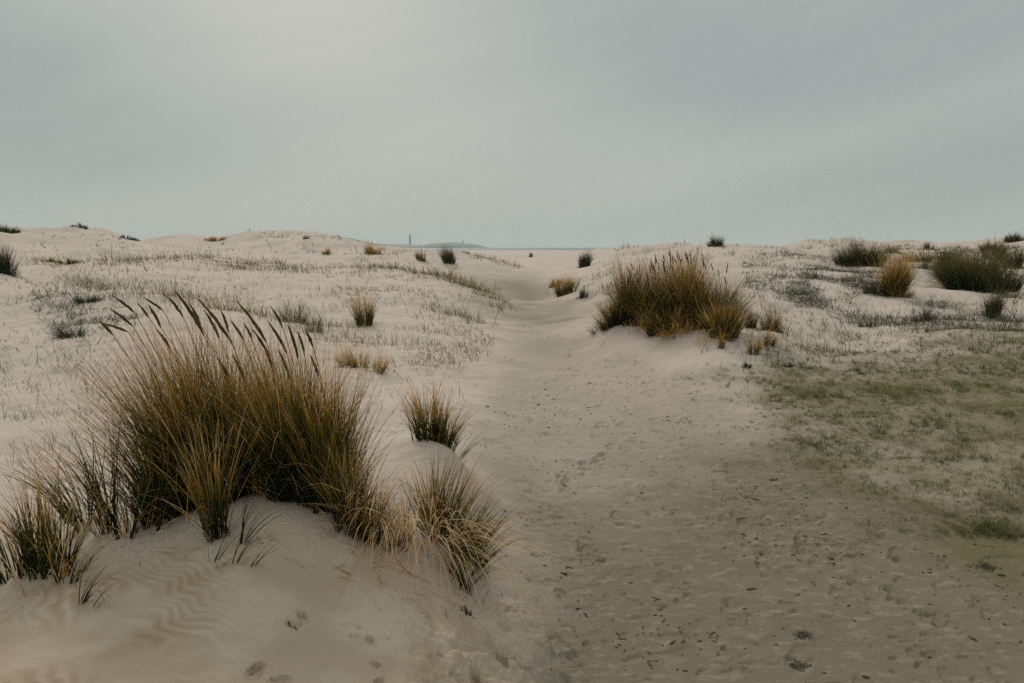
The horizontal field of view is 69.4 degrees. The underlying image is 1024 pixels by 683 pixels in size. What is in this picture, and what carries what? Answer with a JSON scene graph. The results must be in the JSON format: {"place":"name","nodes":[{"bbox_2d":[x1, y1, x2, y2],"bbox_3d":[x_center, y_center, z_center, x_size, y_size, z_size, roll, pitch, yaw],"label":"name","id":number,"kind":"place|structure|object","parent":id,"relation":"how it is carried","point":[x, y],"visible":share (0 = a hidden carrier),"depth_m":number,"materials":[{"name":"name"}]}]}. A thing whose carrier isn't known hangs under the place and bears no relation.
{"place":"outdoors","nodes":[
{"label":"outdoors","id":0,"kind":"place"},
{"bbox_2d":[23,233,712,264],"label":"sparse far grass","id":1,"kind":"structure","parent":0,"point":[357,252],"depth_m":49.86,"materials":[{"name":"green plant"}]},
{"bbox_2d":[408,248,608,249],"bbox_3d":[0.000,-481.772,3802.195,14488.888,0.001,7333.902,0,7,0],"label":"sea","id":2,"kind":"structure","parent":0,"point":[505,248],"depth_m":1574.42,"materials":[{"name":"grey liquid"}]},
{"bbox_2d":[379,242,489,247],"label":"island","id":3,"kind":"structure","parent":2,"relation":"on","point":[450,244],"depth_m":2833.24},
{"bbox_2d":[0,226,1023,682],"bbox_3d":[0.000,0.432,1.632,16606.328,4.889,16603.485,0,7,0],"label":"sand ground","id":4,"kind":"structure","parent":0,"point":[164,620],"depth_m":4.96,"materials":[{"name":"beige sand"}]},
{"bbox_2d":[0,224,21,233],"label":"dune shrub","id":5,"kind":"object","parent":4,"relation":"on","point":[15,230],"visible":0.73,"depth_m":55.95,"materials":[{"name":"green plant"}]},
{"bbox_2d":[0,244,26,277],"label":"marram tuft","id":6,"kind":"object","parent":4,"relation":"on","point":[6,268],"visible":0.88,"depth_m":17.40,"materials":[{"name":"green plant"}]},
{"bbox_2d":[40,256,57,262],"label":"dune shrub","id":7,"kind":"object","parent":4,"relation":"on","point":[49,260],"visible":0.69,"depth_m":24.81,"materials":[{"name":"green plant"}]},
{"bbox_2d":[41,318,89,338],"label":"dune shrub","id":8,"kind":"object","parent":4,"relation":"on","point":[67,334],"visible":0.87,"depth_m":9.84,"materials":[{"name":"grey plant"}]},
{"bbox_2d":[58,256,79,264],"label":"dune shrub","id":9,"kind":"object","parent":4,"relation":"on","point":[70,262],"visible":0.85,"depth_m":24.55,"materials":[{"name":"green plant"}]},
{"bbox_2d":[0,446,144,585],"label":"marram tuft","id":10,"kind":"object","parent":4,"relation":"on","point":[42,554],"visible":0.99,"depth_m":2.81,"materials":[{"name":"green plant"}]},
{"bbox_2d":[71,223,88,228],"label":"dune shrub","id":11,"kind":"object","parent":4,"relation":"on","point":[81,226],"visible":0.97,"depth_m":61.36,"materials":[{"name":"green plant"}]},
{"bbox_2d":[72,293,102,303],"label":"dune shrub","id":12,"kind":"object","parent":4,"relation":"on","point":[92,299],"visible":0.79,"depth_m":12.89,"materials":[{"name":"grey plant"}]},
{"bbox_2d":[24,282,154,382],"bbox_3d":[-7.847,-0.763,13.436,1.989,0.792,14.949,-5,9,-33],"label":"creeping cover","id":13,"kind":"object","parent":4,"relation":"on","point":[76,315],"visible":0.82,"depth_m":11.86,"materials":[{"name":"grey plant"}]},
{"bbox_2d":[79,565,129,608],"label":"green shoots","id":14,"kind":"object","parent":4,"relation":"on","point":[86,598],"visible":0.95,"depth_m":2.60,"materials":[{"name":"green plant"}]},
{"bbox_2d":[0,397,217,545],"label":"marram tuft","id":15,"kind":"object","parent":4,"relation":"on","point":[106,526],"visible":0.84,"depth_m":3.17,"materials":[{"name":"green plant"}]},
{"bbox_2d":[119,235,139,240],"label":"dune shrub","id":16,"kind":"object","parent":4,"relation":"on","point":[129,238],"visible":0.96,"depth_m":60.49,"materials":[{"name":"green plant"}]},
{"bbox_2d":[205,235,225,241],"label":"dune shrub","id":17,"kind":"object","parent":4,"relation":"on","point":[212,239],"visible":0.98,"depth_m":62.62,"materials":[{"name":"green plant"}]},
{"bbox_2d":[0,299,463,490],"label":"thin dark stems","id":18,"kind":"object","parent":4,"relation":"on","point":[37,387],"visible":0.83,"depth_m":6.96,"materials":[{"name":"brown plant"}]},
{"bbox_2d":[18,271,447,576],"bbox_3d":[-1.281,0.282,3.308,2.055,1.247,1.425,0,7,0],"label":"marram tussock","id":19,"kind":"object","parent":4,"relation":"on","point":[296,446],"visible":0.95,"depth_m":3.26,"materials":[{"name":"brown plant"}]},
{"bbox_2d":[0,261,498,372],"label":"young grass shoots","id":20,"kind":"object","parent":4,"relation":"on","point":[405,338],"visible":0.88,"depth_m":13.01,"materials":[{"name":"beige plant"}]},
{"bbox_2d":[204,470,309,566],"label":"green shoots","id":21,"kind":"object","parent":4,"relation":"on","point":[241,536],"visible":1,"depth_m":2.92,"materials":[{"name":"green plant"}]},
{"bbox_2d":[1,395,540,624],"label":"fallen straw","id":22,"kind":"object","parent":4,"relation":"on","point":[288,558],"visible":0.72,"depth_m":3.03,"materials":[{"name":"beige plant"}]},
{"bbox_2d":[275,286,311,323],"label":"marram tuft","id":23,"kind":"object","parent":4,"relation":"on","point":[290,311],"visible":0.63,"depth_m":13.02,"materials":[{"name":"green plant"}]},
{"bbox_2d":[303,313,325,332],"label":"marram tuft","id":24,"kind":"object","parent":4,"relation":"on","point":[318,326],"visible":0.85,"depth_m":12.18,"materials":[{"name":"green plant"}]},
{"bbox_2d":[19,228,626,363],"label":"ridge grass","id":25,"kind":"structure","parent":4,"relation":"on","point":[438,277],"depth_m":22.97,"materials":[{"name":"beige plant"}]},
{"bbox_2d":[321,247,330,254],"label":"marram tuft","id":26,"kind":"object","parent":4,"relation":"on","point":[328,251],"visible":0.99,"depth_m":46.15,"materials":[{"name":"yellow plant"}]},
{"bbox_2d":[331,340,373,367],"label":"marram tuft","id":27,"kind":"object","parent":4,"relation":"on","point":[349,359],"visible":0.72,"depth_m":9.10,"materials":[{"name":"beige plant"}]},
{"bbox_2d":[343,284,382,327],"bbox_3d":[-2.772,-0.698,13.659,0.964,0.869,0.994,0,7,0],"label":"marram tuft","id":28,"kind":"object","parent":4,"relation":"on","point":[360,317],"visible":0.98,"depth_m":13.58,"materials":[{"name":"green plant"}]},
{"bbox_2d":[362,241,382,254],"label":"marram tuft","id":29,"kind":"object","parent":4,"relation":"on","point":[370,249],"visible":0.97,"depth_m":46.63,"materials":[{"name":"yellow plant"}]},
{"bbox_2d":[360,348,392,374],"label":"marram tuft","id":30,"kind":"object","parent":4,"relation":"on","point":[380,369],"visible":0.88,"depth_m":8.72,"materials":[{"name":"beige plant"}]},
{"bbox_2d":[263,434,495,610],"bbox_3d":[-0.535,0.738,2.990,0.789,0.674,0.903,-6,10,-40],"label":"marram tuft","id":31,"kind":"object","parent":4,"relation":"on","point":[375,535],"visible":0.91,"depth_m":3.17,"materials":[{"name":"beige plant"}]},
{"bbox_2d":[413,250,425,261],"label":"marram tuft","id":32,"kind":"object","parent":4,"relation":"on","point":[418,256],"visible":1,"depth_m":44.39,"materials":[{"name":"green plant"}]},
{"bbox_2d":[389,370,482,460],"bbox_3d":[-0.467,0.454,4.584,0.655,0.637,0.549,0,7,0],"label":"marram tuft","id":33,"kind":"object","parent":4,"relation":"on","point":[438,426],"visible":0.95,"depth_m":4.53,"materials":[{"name":"green plant"}]},
{"bbox_2d":[436,243,458,263],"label":"marram tuft","id":34,"kind":"object","parent":4,"relation":"on","point":[446,256],"visible":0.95,"depth_m":43.45,"materials":[{"name":"green plant"}]},
{"bbox_2d":[452,573,471,594],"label":"dried weed","id":35,"kind":"object","parent":4,"relation":"on","point":[465,583],"visible":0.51,"depth_m":3.37,"materials":[{"name":"brown plant"}]},
{"bbox_2d":[460,605,474,617],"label":"dried weed","id":36,"kind":"object","parent":4,"relation":"on","point":[466,611],"visible":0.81,"depth_m":3.18,"materials":[{"name":"brown plant"}]},
{"bbox_2d":[373,430,587,643],"bbox_3d":[-0.130,0.872,3.392,0.990,0.890,1.066,0,7,0],"label":"marram tuft","id":37,"kind":"object","parent":4,"relation":"on","point":[474,539],"visible":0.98,"depth_m":3.47,"materials":[{"name":"beige plant"}]},
{"bbox_2d":[1,227,1019,381],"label":"grass tufts","id":38,"kind":"object","parent":4,"relation":"on","point":[556,295],"visible":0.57,"depth_m":12.92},
{"bbox_2d":[546,277,561,287],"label":"marram tuft","id":39,"kind":"object","parent":4,"relation":"on","point":[552,278],"visible":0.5,"depth_m":29.51,"materials":[{"name":"beige plant"}]},
{"bbox_2d":[550,270,579,296],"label":"marram tuft","id":40,"kind":"object","parent":4,"relation":"on","point":[564,290],"visible":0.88,"depth_m":23.80,"materials":[{"name":"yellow plant"}]},
{"bbox_2d":[577,287,589,298],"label":"marram tuft","id":41,"kind":"object","parent":4,"relation":"on","point":[582,296],"visible":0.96,"depth_m":20.48,"materials":[{"name":"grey plant"}]},
{"bbox_2d":[576,248,594,267],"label":"marram tuft","id":42,"kind":"object","parent":4,"relation":"on","point":[585,260],"visible":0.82,"depth_m":57.25,"materials":[{"name":"green plant"}]},
{"bbox_2d":[586,233,762,345],"bbox_3d":[2.798,-0.914,12.252,2.165,1.878,3.694,-4,8,-30],"label":"marram tussock","id":43,"kind":"object","parent":4,"relation":"on","point":[681,302],"visible":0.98,"depth_m":12.06,"materials":[{"name":"brown plant"}]},
{"bbox_2d":[706,235,724,246],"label":"marram tuft","id":44,"kind":"object","parent":4,"relation":"on","point":[716,243],"visible":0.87,"depth_m":36.34,"materials":[{"name":"green plant"}]},
{"bbox_2d":[715,327,734,349],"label":"marram tuft","id":45,"kind":"object","parent":4,"relation":"on","point":[721,344],"visible":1,"depth_m":10.63,"materials":[{"name":"brown plant"}]},
{"bbox_2d":[464,323,1023,682],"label":"plant litter","id":46,"kind":"object","parent":4,"relation":"on","point":[863,676],"visible":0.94,"depth_m":4.14,"materials":[{"name":"brown plant"}]},
{"bbox_2d":[742,360,752,368],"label":"marram tuft","id":47,"kind":"object","parent":4,"relation":"on","point":[748,366],"visible":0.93,"depth_m":9.84,"materials":[{"name":"green plant"}]},
{"bbox_2d":[743,306,762,328],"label":"marram tuft","id":48,"kind":"object","parent":4,"relation":"on","point":[749,325],"visible":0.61,"depth_m":12.50,"materials":[{"name":"green plant"}]},
{"bbox_2d":[744,330,764,355],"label":"marram tuft","id":49,"kind":"object","parent":4,"relation":"on","point":[749,346],"visible":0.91,"depth_m":10.37,"materials":[{"name":"brown plant"}]},
{"bbox_2d":[760,319,780,346],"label":"marram tuft","id":50,"kind":"object","parent":4,"relation":"on","point":[774,339],"visible":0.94,"depth_m":10.84,"materials":[{"name":"beige plant"}]},
{"bbox_2d":[756,294,793,332],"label":"marram tuft","id":51,"kind":"object","parent":4,"relation":"on","point":[774,321],"visible":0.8,"depth_m":12.16,"materials":[{"name":"beige plant"}]},
{"bbox_2d":[784,658,810,670],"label":"dried weed","id":52,"kind":"object","parent":4,"relation":"on","point":[799,664],"visible":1,"depth_m":3.14,"materials":[{"name":"brown plant"}]},
{"bbox_2d":[792,628,813,639],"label":"dried weed","id":53,"kind":"object","parent":4,"relation":"on","point":[804,633],"visible":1,"depth_m":3.37,"materials":[{"name":"brown plant"}]},
{"bbox_2d":[800,236,864,254],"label":"ridge plants","id":54,"kind":"object","parent":4,"relation":"on","point":[831,244],"visible":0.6,"depth_m":47.83,"materials":[{"name":"green plant"}]},
{"bbox_2d":[673,316,1023,542],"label":"short turf","id":55,"kind":"structure","parent":4,"relation":"on","point":[1004,530],"depth_m":6.78,"materials":[{"name":"green plant"}]},
{"bbox_2d":[824,234,892,267],"bbox_3d":[11.621,-3.067,24.638,2.451,1.338,1.901,0,7,0],"label":"marram tuft","id":56,"kind":"object","parent":4,"relation":"on","point":[855,257],"visible":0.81,"depth_m":24.52,"materials":[{"name":"green plant"}]},
{"bbox_2d":[855,315,879,327],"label":"marram tuft","id":57,"kind":"object","parent":4,"relation":"on","point":[870,325],"visible":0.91,"depth_m":13.05,"materials":[{"name":"green plant"}]},
{"bbox_2d":[719,242,1023,340],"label":"creeping cover","id":58,"kind":"object","parent":4,"relation":"on","point":[807,293],"visible":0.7,"depth_m":16.13,"materials":[{"name":"grey plant"}]},
{"bbox_2d":[860,270,886,296],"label":"marram tuft","id":59,"kind":"object","parent":4,"relation":"on","point":[866,289],"visible":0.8,"depth_m":16.95,"materials":[{"name":"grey plant"}]},
{"bbox_2d":[882,244,898,252],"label":"marram tuft","id":60,"kind":"object","parent":4,"relation":"on","point":[892,249],"visible":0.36,"depth_m":39.03,"materials":[{"name":"green plant"}]},
{"bbox_2d":[861,235,938,297],"bbox_3d":[8.762,-1.743,16.813,1.555,1.492,1.760,-5,9,-33],"label":"marram tuft","id":61,"kind":"object","parent":4,"relation":"on","point":[895,281],"visible":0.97,"depth_m":16.65,"materials":[{"name":"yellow plant"}]},
{"bbox_2d":[902,243,936,262],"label":"marram tuft","id":62,"kind":"object","parent":4,"relation":"on","point":[932,255],"visible":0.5,"depth_m":29.48,"materials":[{"name":"brown plant"}]},
{"bbox_2d":[910,259,930,268],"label":"marram tuft","id":63,"kind":"object","parent":4,"relation":"on","point":[924,264],"visible":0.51,"depth_m":23.91,"materials":[{"name":"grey plant"}]},
{"bbox_2d":[908,306,940,320],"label":"marram tuft","id":64,"kind":"object","parent":4,"relation":"on","point":[926,315],"visible":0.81,"depth_m":13.61,"materials":[{"name":"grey plant"}]},
{"bbox_2d":[922,242,934,249],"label":"marram tuft","id":65,"kind":"object","parent":4,"relation":"on","point":[932,248],"visible":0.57,"depth_m":42.12,"materials":[{"name":"green plant"}]},
{"bbox_2d":[929,243,963,265],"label":"marram tuft","id":66,"kind":"object","parent":4,"relation":"on","point":[946,253],"visible":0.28,"depth_m":24.49,"materials":[{"name":"green plant"}]},
{"bbox_2d":[915,238,1023,293],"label":"marram tussock","id":67,"kind":"object","parent":4,"relation":"on","point":[966,274],"visible":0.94,"depth_m":18.95,"materials":[{"name":"green plant"}]},
{"bbox_2d":[971,560,1002,570],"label":"dried weed","id":68,"kind":"object","parent":4,"relation":"on","point":[983,565],"visible":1,"depth_m":4.04,"materials":[{"name":"brown plant"}]},
{"bbox_2d":[977,238,1002,250],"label":"dune shrub","id":69,"kind":"object","parent":4,"relation":"on","point":[987,244],"visible":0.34,"depth_m":38.50,"materials":[{"name":"green plant"}]},
{"bbox_2d":[978,238,1012,259],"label":"marram tuft","id":70,"kind":"object","parent":4,"relation":"on","point":[1001,248],"visible":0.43,"depth_m":31.83,"materials":[{"name":"green plant"}]},
{"bbox_2d":[978,279,1016,318],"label":"marram tuft","id":71,"kind":"object","parent":4,"relation":"on","point":[994,306],"visible":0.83,"depth_m":14.30,"materials":[{"name":"green plant"}]},
{"bbox_2d":[999,240,1023,268],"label":"marram tuft","id":72,"kind":"object","parent":4,"relation":"on","point":[1019,259],"visible":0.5,"depth_m":26.80,"materials":[{"name":"green plant"}]},
{"bbox_2d":[1003,229,1023,242],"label":"dune shrub","id":73,"kind":"object","parent":4,"relation":"on","point":[1014,238],"visible":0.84,"depth_m":41.03,"materials":[{"name":"green plant"}]},
{"bbox_2d":[0,0,1023,247],"label":"sky","id":74,"kind":"structure","parent":0,"point":[487,123],"materials":[{"name":"grey"}]},
{"bbox_2d":[598,243,1023,388],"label":"sparse slope grass","id":75,"kind":"structure","parent":0,"point":[1015,296],"depth_m":11.95,"materials":[{"name":"green plant"}]}
]}

